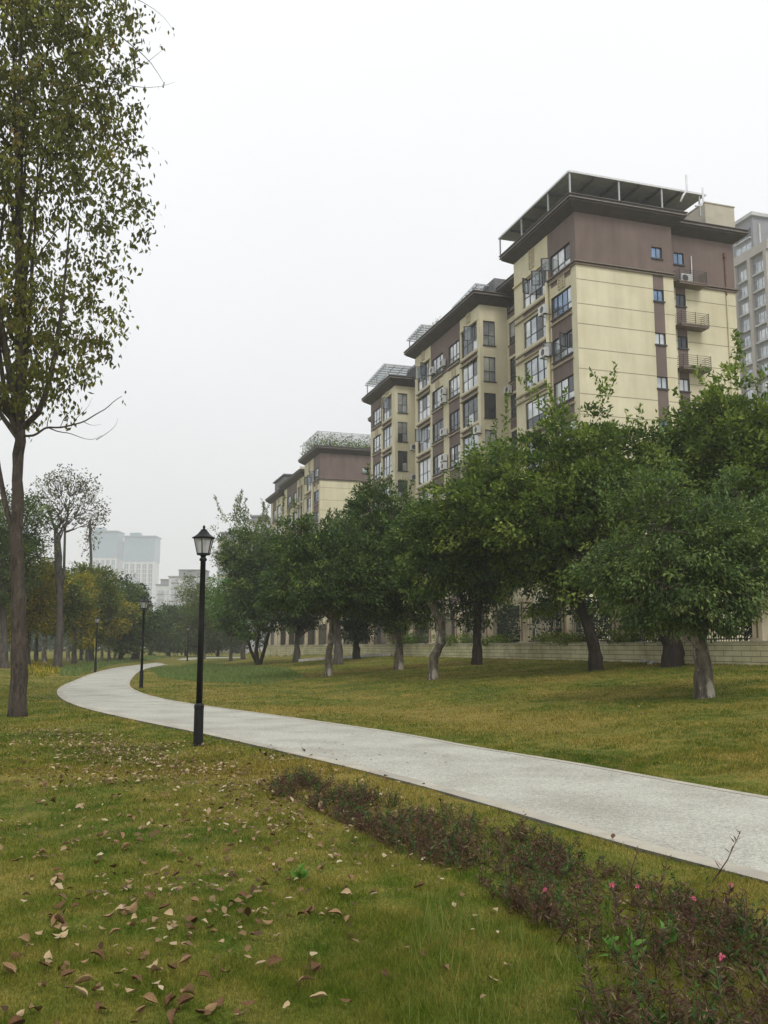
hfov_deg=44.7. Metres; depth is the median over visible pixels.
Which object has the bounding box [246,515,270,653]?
apartment house
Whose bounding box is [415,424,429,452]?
window
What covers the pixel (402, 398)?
window
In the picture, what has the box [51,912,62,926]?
fallen leaf
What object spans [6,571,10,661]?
park tree
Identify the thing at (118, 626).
park tree
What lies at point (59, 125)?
tall tree
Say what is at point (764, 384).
window
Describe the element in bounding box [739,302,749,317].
window
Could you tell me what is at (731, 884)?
flowering plant
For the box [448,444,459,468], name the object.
window
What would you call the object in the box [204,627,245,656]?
park tree
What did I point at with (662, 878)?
tall weed
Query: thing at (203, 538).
street lamp
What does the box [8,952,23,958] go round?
fallen leaf
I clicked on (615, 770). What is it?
path kerb
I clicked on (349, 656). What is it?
stone edging
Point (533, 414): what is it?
window
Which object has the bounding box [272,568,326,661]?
park tree
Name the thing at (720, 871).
tall weed
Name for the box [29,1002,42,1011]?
fallen leaf
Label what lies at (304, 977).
fallen leaf
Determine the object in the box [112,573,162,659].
park tree
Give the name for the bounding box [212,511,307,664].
park tree
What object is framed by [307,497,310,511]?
window
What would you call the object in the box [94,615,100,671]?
street lamp
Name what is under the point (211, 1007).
fallen leaf
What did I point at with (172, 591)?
apartment house
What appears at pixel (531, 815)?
path kerb
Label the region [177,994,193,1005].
fallen leaf
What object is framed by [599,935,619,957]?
broadleaf plant
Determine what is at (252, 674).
tall grass
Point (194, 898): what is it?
fallen leaf
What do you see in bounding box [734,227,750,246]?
window
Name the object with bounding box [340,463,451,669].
park tree
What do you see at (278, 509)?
window
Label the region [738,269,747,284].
window
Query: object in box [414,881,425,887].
fallen leaf
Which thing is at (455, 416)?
window
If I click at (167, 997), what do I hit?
fallen leaf
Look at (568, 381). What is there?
window
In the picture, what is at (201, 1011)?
fallen leaf
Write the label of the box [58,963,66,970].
fallen leaf
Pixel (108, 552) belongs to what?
building
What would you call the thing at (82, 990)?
fallen leaf
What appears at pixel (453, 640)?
shrub
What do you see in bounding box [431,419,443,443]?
window
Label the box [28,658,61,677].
plants
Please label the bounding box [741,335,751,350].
window
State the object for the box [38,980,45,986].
fallen leaf
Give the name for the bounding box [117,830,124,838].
fallen leaf
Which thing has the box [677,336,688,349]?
window
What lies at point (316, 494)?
window
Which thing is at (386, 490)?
window
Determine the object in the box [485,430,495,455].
window
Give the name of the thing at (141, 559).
building
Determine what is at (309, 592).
park tree
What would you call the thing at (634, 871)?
tall weed
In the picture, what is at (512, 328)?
window
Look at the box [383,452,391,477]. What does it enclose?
window
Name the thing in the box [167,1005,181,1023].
fallen leaf
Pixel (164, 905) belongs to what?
fallen leaf
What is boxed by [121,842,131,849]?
fallen leaf
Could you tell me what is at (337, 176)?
sky
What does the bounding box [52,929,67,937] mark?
fallen leaf
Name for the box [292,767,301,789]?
tall weed
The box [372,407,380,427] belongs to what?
window
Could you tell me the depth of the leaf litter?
8.90 m
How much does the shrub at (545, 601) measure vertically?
3.374 m
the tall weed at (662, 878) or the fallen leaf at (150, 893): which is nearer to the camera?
the fallen leaf at (150, 893)
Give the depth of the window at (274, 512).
152.22 m
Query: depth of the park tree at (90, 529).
99.39 m
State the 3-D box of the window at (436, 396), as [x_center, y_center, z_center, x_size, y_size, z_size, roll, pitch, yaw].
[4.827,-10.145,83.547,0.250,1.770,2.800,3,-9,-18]
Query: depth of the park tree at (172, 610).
150.08 m
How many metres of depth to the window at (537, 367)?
65.60 m
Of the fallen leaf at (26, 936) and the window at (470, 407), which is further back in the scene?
the window at (470, 407)
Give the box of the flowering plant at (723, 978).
[706,950,735,1001]
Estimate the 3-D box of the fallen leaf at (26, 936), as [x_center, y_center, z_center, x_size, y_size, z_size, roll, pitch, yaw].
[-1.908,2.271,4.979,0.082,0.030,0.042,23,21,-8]
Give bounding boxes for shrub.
[383,613,450,643]
[392,632,427,644]
[428,629,472,646]
[446,597,532,639]
[471,633,517,646]
[508,591,606,640]
[532,630,561,644]
[540,629,585,646]
[557,595,645,641]
[595,627,649,643]
[629,624,660,645]
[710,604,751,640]
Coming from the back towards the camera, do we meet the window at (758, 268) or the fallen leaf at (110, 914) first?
the window at (758, 268)
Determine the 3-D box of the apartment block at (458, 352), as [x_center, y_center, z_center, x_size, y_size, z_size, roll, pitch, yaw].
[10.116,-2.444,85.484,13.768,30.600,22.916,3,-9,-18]
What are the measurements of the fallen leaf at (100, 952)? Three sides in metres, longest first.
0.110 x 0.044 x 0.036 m
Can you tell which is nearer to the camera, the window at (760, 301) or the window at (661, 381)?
the window at (661, 381)
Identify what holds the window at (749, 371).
in the high-rise building at (751, 275)
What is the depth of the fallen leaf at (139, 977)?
4.38 m
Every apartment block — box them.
[265,474,291,644]
[278,469,304,641]
[298,431,370,643]
[362,364,415,642]
[403,278,512,643]
[496,170,750,642]
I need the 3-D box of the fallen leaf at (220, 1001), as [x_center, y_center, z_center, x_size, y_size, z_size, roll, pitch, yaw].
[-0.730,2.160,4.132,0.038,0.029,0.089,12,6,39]
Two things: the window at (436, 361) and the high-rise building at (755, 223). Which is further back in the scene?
the high-rise building at (755, 223)
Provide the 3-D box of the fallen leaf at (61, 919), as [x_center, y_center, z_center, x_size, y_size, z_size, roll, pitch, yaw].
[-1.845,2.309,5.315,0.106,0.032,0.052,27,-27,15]
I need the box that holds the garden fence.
[277,582,767,645]
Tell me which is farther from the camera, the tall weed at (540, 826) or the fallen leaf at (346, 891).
the tall weed at (540, 826)
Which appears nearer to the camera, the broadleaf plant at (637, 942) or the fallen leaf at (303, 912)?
the broadleaf plant at (637, 942)
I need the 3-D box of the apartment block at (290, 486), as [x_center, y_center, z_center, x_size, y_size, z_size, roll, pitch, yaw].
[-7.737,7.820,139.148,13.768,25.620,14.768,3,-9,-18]
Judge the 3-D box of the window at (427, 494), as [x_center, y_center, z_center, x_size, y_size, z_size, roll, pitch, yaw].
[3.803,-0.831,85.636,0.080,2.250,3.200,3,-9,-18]
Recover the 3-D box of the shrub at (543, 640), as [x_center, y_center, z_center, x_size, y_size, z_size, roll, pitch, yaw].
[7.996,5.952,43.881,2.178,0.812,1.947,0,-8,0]
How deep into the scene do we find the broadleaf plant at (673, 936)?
4.96 m
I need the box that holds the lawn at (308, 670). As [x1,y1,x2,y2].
[0,648,767,1023]
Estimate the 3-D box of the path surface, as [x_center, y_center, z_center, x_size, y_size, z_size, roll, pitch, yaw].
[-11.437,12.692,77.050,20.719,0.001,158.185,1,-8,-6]
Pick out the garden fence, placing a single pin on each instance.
(760, 631)
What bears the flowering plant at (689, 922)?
on the lawn at (308, 670)
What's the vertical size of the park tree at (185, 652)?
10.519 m
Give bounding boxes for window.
[272,510,275,521]
[277,505,280,518]
[298,485,302,502]
[304,475,312,490]
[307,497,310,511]
[309,468,318,479]
[312,512,318,525]
[313,490,318,503]
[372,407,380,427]
[372,434,380,454]
[373,462,380,480]
[382,396,390,421]
[383,424,391,449]
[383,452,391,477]
[383,482,391,503]
[397,393,407,413]
[397,422,407,442]
[397,451,407,471]
[398,480,408,500]
[415,360,429,390]
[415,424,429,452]
[419,392,429,421]
[419,456,429,484]
[419,491,430,499]
[431,353,442,379]
[431,386,442,411]
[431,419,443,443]
[432,452,443,476]
[447,340,458,366]
[448,375,459,400]
[448,409,459,434]
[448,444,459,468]
[462,322,476,358]
[463,358,476,392]
[463,394,477,427]
[463,433,477,458]
[483,321,495,346]
[483,357,496,382]
[484,393,497,419]
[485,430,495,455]
[507,294,513,313]
[508,321,514,347]
[509,357,515,383]
[509,393,516,419]
[512,430,516,451]
[522,270,546,307]
[524,314,545,347]
[525,355,546,386]
[526,393,547,429]
[528,442,545,468]
[541,242,569,275]
[543,330,572,364]
[550,286,571,321]
[555,374,574,405]
[556,419,574,448]
[651,247,663,259]
[653,290,665,302]
[655,333,667,345]
[657,377,669,389]
[674,253,684,265]
[675,294,686,307]
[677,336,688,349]
[679,379,691,392]
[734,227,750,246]
[736,242,751,255]
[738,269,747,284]
[739,285,748,301]
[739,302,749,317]
[741,319,750,334]
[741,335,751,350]
[743,369,753,384]
[744,352,752,367]
[746,387,753,399]
[752,260,763,276]
[753,277,764,293]
[754,294,765,310]
[755,311,766,327]
[756,328,767,344]
[757,345,767,361]
[758,363,767,378]
[759,381,767,395]
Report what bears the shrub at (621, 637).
on the garden wall
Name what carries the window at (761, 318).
in the high-rise building at (751, 275)
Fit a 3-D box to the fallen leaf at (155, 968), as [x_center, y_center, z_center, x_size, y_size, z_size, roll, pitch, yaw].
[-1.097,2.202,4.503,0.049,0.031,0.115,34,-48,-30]
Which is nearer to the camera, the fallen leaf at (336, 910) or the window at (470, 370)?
the fallen leaf at (336, 910)
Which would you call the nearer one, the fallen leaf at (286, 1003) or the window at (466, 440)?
the fallen leaf at (286, 1003)
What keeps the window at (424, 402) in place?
in the apartment block at (458, 352)
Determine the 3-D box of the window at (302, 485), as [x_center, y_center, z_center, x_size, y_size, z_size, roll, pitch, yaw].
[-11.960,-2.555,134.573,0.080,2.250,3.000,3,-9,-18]
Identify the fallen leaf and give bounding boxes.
[2,962,15,972]
[7,1015,24,1023]
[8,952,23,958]
[16,1009,24,1015]
[18,933,31,942]
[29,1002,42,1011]
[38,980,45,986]
[39,962,50,966]
[44,949,52,958]
[50,876,56,884]
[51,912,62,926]
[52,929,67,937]
[53,900,65,907]
[54,914,65,923]
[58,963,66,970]
[61,969,74,976]
[70,902,79,908]
[73,974,92,983]
[74,986,87,995]
[90,949,104,960]
[91,981,101,990]
[95,1001,102,1010]
[103,910,114,916]
[108,928,120,935]
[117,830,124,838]
[119,906,133,914]
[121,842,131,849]
[125,988,138,992]
[127,920,135,926]
[130,899,138,912]
[132,975,141,981]
[135,1005,145,1011]
[143,992,157,1002]
[146,891,154,897]
[146,958,157,967]
[151,965,162,973]
[157,903,169,909]
[164,908,172,914]
[165,994,175,1003]
[167,962,176,968]
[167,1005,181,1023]
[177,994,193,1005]
[179,954,194,962]
[179,983,194,994]
[185,915,196,922]
[191,896,198,901]
[195,970,211,979]
[195,1009,208,1013]
[205,1003,217,1011]
[211,996,223,1005]
[235,1008,246,1015]
[236,891,247,898]
[241,1000,254,1004]
[261,919,273,923]
[264,955,282,967]
[282,1000,289,1008]
[296,910,307,915]
[298,975,313,981]
[309,956,320,970]
[309,991,326,997]
[328,908,342,916]
[339,888,351,894]
[340,998,353,1001]
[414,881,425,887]
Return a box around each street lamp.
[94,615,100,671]
[138,596,148,687]
[187,626,189,660]
[191,525,215,746]
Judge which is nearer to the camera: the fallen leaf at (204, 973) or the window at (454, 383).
the fallen leaf at (204, 973)
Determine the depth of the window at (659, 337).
62.09 m
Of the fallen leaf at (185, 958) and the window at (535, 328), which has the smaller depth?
the fallen leaf at (185, 958)
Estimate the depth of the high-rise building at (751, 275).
160.04 m
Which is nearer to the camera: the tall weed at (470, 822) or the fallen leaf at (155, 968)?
the fallen leaf at (155, 968)
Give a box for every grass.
[58,655,164,675]
[150,662,304,683]
[393,880,592,1023]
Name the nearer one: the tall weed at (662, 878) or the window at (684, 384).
the tall weed at (662, 878)
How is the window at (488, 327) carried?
in the apartment block at (458, 352)
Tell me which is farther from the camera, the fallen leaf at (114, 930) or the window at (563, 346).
the window at (563, 346)
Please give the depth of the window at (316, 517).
123.49 m
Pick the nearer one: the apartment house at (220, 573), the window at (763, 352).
the window at (763, 352)
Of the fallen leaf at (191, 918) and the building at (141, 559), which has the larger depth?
the building at (141, 559)
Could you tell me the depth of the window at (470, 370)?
77.00 m
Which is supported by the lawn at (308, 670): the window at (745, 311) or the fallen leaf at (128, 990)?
the fallen leaf at (128, 990)
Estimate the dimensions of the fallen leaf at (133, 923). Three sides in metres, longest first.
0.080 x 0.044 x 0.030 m
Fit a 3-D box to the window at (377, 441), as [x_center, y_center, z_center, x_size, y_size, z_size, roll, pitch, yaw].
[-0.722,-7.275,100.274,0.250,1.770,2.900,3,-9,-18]
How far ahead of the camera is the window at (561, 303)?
62.46 m
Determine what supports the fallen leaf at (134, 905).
on the lawn at (308, 670)
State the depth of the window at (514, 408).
74.50 m
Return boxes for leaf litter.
[0,663,766,1012]
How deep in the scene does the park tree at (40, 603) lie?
70.75 m
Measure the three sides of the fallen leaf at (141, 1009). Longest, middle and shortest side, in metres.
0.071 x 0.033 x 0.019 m
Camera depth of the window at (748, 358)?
161.02 m
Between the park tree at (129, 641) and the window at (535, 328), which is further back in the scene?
the park tree at (129, 641)
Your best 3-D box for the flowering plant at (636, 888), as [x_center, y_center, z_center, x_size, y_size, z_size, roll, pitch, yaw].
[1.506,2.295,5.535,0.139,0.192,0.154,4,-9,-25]
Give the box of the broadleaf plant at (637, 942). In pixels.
[620,924,646,966]
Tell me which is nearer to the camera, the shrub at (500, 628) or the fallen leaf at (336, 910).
the fallen leaf at (336, 910)
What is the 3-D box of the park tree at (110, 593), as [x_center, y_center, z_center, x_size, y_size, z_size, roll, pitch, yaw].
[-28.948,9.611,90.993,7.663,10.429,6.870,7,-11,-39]
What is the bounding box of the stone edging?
[298,653,390,661]
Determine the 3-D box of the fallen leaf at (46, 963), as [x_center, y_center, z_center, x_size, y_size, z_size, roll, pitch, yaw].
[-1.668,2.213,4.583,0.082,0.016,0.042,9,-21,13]
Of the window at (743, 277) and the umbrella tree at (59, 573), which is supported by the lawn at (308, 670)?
the umbrella tree at (59, 573)
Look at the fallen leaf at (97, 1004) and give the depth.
4.05 m
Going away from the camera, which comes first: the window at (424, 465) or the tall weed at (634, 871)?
the tall weed at (634, 871)
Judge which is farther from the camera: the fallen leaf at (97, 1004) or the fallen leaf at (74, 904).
the fallen leaf at (74, 904)
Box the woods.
[8,617,268,653]
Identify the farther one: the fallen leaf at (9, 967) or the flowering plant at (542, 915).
the flowering plant at (542, 915)
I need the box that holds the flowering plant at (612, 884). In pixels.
[609,882,629,931]
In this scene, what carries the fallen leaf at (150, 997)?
on the lawn at (308, 670)
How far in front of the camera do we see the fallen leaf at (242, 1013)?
3.95 m
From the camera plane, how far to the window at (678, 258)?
64.72 m
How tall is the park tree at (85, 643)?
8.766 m
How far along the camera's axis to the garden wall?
41.76 m
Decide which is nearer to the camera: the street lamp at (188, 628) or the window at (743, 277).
the street lamp at (188, 628)
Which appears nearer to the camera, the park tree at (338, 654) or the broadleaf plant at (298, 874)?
the broadleaf plant at (298, 874)
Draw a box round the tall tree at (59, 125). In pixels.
[0,0,173,717]
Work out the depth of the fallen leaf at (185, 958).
4.65 m
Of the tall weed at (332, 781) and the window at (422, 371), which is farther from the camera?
the window at (422, 371)
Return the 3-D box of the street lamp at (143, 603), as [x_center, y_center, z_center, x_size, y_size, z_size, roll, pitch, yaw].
[-9.487,5.115,36.756,0.371,3.610,0.371,-3,-9,21]
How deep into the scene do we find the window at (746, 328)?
162.04 m
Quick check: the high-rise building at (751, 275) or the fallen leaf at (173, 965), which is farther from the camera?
the high-rise building at (751, 275)
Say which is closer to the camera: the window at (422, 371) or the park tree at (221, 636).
the window at (422, 371)
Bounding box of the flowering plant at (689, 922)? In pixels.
[685,896,701,940]
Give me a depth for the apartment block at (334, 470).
124.06 m
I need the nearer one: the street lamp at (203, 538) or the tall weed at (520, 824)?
the tall weed at (520, 824)
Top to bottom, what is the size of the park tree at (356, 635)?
7.453 m
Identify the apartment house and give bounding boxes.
[155,579,168,609]
[168,569,211,608]
[215,532,247,652]
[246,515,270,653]
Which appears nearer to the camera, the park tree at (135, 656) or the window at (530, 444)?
the window at (530, 444)
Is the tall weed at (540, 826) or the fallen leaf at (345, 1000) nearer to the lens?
the fallen leaf at (345, 1000)
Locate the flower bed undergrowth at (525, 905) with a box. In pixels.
[258,764,767,1023]
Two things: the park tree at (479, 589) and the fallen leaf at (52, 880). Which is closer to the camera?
the fallen leaf at (52, 880)
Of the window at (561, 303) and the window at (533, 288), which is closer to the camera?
the window at (561, 303)
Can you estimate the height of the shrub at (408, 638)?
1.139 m
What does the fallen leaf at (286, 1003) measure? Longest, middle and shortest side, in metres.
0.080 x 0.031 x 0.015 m
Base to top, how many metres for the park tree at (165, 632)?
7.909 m
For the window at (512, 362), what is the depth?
74.90 m
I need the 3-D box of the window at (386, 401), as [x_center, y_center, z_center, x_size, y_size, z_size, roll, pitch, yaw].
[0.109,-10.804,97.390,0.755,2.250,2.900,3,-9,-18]
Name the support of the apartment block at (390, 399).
on the lawn at (308, 670)
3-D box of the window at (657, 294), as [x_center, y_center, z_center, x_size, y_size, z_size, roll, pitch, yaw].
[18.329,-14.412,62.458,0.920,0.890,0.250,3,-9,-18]
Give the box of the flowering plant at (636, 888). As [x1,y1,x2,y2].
[625,882,647,917]
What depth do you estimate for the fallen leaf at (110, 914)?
5.47 m
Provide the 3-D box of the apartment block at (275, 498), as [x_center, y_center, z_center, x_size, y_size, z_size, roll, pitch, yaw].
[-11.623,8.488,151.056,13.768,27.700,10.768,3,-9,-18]
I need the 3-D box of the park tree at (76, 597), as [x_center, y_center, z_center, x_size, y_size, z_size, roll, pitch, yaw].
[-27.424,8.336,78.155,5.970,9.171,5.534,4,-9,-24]
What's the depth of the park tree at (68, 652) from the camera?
90.50 m
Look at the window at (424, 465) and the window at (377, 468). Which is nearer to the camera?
the window at (424, 465)
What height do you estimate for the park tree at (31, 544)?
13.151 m
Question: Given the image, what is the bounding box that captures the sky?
[0,0,767,632]
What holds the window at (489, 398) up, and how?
in the apartment block at (458, 352)
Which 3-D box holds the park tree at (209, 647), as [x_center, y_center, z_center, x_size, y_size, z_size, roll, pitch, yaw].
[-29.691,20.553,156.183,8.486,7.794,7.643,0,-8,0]
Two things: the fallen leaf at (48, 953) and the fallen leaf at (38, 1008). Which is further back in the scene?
the fallen leaf at (48, 953)
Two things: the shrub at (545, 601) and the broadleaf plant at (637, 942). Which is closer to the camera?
the broadleaf plant at (637, 942)
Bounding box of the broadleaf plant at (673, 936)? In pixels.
[660,918,678,947]
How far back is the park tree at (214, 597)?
80.13 m
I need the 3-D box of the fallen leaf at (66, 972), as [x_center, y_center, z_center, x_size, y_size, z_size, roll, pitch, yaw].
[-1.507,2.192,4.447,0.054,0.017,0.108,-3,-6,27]
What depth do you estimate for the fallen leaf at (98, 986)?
4.24 m
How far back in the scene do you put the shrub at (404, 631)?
64.93 m
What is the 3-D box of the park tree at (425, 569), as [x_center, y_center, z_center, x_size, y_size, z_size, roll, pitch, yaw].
[2.124,2.516,35.482,4.817,8.073,5.258,4,-9,-27]
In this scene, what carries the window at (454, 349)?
in the apartment block at (458, 352)
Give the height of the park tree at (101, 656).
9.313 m
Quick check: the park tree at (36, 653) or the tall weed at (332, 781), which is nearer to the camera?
the tall weed at (332, 781)
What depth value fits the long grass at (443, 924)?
4.62 m
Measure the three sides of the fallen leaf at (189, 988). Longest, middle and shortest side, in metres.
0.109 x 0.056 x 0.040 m
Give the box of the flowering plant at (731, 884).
[718,882,739,924]
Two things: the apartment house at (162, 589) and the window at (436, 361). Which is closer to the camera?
the window at (436, 361)
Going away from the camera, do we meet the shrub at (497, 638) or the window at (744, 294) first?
the shrub at (497, 638)
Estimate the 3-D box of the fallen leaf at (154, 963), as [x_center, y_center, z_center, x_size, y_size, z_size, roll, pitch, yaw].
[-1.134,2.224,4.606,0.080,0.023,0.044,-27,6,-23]
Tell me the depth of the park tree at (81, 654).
97.05 m
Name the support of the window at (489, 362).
in the apartment block at (458, 352)
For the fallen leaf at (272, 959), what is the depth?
4.62 m
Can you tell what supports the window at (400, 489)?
in the apartment block at (390, 399)
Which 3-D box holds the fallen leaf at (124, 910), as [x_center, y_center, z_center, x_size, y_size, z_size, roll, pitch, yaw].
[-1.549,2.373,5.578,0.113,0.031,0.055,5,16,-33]
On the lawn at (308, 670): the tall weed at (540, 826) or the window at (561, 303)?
the tall weed at (540, 826)
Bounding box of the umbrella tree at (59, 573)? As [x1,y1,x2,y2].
[25,464,111,666]
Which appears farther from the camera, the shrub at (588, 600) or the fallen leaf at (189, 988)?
the shrub at (588, 600)
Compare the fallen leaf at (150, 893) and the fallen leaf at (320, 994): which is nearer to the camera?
the fallen leaf at (320, 994)
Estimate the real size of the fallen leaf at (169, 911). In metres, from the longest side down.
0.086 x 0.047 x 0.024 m
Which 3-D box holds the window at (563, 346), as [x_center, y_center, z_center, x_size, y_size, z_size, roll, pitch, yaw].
[11.582,-10.921,61.974,0.755,1.640,3.002,3,-9,-18]
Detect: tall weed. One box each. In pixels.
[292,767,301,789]
[328,769,335,792]
[368,781,378,806]
[467,812,474,832]
[492,831,505,866]
[515,822,524,845]
[538,822,551,844]
[623,848,639,886]
[647,855,671,888]
[709,829,740,884]
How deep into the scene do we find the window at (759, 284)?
159.18 m
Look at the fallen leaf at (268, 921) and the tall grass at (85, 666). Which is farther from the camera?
the tall grass at (85, 666)
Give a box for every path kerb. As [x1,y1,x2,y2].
[57,658,767,883]
[127,658,767,798]
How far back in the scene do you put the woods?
213.59 m
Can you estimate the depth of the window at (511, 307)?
75.60 m
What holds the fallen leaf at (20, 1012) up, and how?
on the lawn at (308, 670)
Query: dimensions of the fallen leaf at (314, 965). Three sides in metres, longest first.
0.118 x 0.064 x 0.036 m
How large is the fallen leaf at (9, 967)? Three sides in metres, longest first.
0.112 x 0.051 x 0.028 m
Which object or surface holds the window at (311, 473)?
in the apartment block at (334, 470)
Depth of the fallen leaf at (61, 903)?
5.68 m
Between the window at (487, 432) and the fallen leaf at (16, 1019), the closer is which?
the fallen leaf at (16, 1019)
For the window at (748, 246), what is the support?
in the high-rise building at (755, 223)
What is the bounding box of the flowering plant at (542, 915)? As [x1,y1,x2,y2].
[538,886,556,926]
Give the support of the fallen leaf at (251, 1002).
on the lawn at (308, 670)
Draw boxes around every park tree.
[0,485,67,667]
[6,554,75,665]
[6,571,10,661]
[31,631,42,661]
[33,559,93,663]
[63,559,131,661]
[63,568,106,663]
[63,573,85,660]
[72,627,82,659]
[79,518,104,660]
[99,579,160,660]
[100,645,103,658]
[101,593,146,660]
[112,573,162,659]
[144,607,178,655]
[150,600,192,655]
[172,571,222,658]
[176,598,198,655]
[184,623,226,656]
[195,567,251,660]
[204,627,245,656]
[207,489,292,658]
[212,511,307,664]
[250,499,398,676]
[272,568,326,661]
[290,507,361,664]
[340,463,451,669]
[340,604,389,658]
[375,469,516,679]
[409,361,733,670]
[439,418,557,664]
[563,423,767,698]
[630,328,767,667]
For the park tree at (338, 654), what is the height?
10.494 m
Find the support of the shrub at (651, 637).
on the terrace
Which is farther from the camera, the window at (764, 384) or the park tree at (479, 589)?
the window at (764, 384)
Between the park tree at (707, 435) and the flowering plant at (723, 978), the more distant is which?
the park tree at (707, 435)
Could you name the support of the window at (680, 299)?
in the apartment block at (634, 281)
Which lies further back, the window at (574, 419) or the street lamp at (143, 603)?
the window at (574, 419)
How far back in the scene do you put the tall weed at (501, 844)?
6.75 m
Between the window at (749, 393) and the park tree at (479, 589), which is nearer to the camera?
the park tree at (479, 589)
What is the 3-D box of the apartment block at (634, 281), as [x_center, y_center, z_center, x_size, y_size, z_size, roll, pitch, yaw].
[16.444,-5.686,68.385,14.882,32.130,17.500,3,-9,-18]
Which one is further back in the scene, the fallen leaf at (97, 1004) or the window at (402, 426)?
the window at (402, 426)
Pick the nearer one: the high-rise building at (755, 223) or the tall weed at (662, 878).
the tall weed at (662, 878)
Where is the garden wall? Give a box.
[263,641,767,664]
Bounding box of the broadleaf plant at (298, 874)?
[290,862,309,880]
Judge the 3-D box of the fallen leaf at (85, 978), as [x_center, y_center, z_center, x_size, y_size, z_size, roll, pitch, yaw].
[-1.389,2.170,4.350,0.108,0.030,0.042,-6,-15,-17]
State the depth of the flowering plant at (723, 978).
4.19 m
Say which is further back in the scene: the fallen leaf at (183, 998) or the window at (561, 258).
the window at (561, 258)
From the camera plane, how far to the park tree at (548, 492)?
32.56 m
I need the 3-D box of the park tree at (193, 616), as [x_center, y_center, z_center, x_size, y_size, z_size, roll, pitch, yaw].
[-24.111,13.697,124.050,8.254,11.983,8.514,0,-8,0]
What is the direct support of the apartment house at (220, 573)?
on the lawn at (308, 670)
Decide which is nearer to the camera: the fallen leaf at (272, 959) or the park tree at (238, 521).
the fallen leaf at (272, 959)
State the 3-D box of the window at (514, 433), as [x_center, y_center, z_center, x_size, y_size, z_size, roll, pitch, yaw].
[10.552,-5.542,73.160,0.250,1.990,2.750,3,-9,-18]
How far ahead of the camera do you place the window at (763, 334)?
157.94 m
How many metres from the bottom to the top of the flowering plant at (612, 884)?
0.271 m
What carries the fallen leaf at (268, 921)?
on the lawn at (308, 670)
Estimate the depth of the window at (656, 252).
62.96 m
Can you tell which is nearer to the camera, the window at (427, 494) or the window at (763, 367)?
the window at (427, 494)
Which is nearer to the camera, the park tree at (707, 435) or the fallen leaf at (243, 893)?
the fallen leaf at (243, 893)
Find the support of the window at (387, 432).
in the apartment block at (390, 399)
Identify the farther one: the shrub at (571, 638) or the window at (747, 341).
the window at (747, 341)
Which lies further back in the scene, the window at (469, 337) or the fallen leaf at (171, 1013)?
the window at (469, 337)
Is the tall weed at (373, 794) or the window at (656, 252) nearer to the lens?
the tall weed at (373, 794)
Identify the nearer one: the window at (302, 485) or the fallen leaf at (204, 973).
the fallen leaf at (204, 973)
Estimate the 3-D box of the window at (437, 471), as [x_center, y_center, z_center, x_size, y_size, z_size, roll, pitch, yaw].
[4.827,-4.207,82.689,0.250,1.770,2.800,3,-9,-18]
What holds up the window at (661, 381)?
in the apartment block at (634, 281)
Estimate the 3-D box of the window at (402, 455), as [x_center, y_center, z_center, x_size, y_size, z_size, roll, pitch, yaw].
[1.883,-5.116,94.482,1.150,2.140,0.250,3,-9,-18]
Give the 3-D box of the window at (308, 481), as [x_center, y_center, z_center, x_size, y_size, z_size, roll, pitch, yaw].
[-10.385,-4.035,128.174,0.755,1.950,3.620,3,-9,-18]
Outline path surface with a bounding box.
[63,657,767,872]

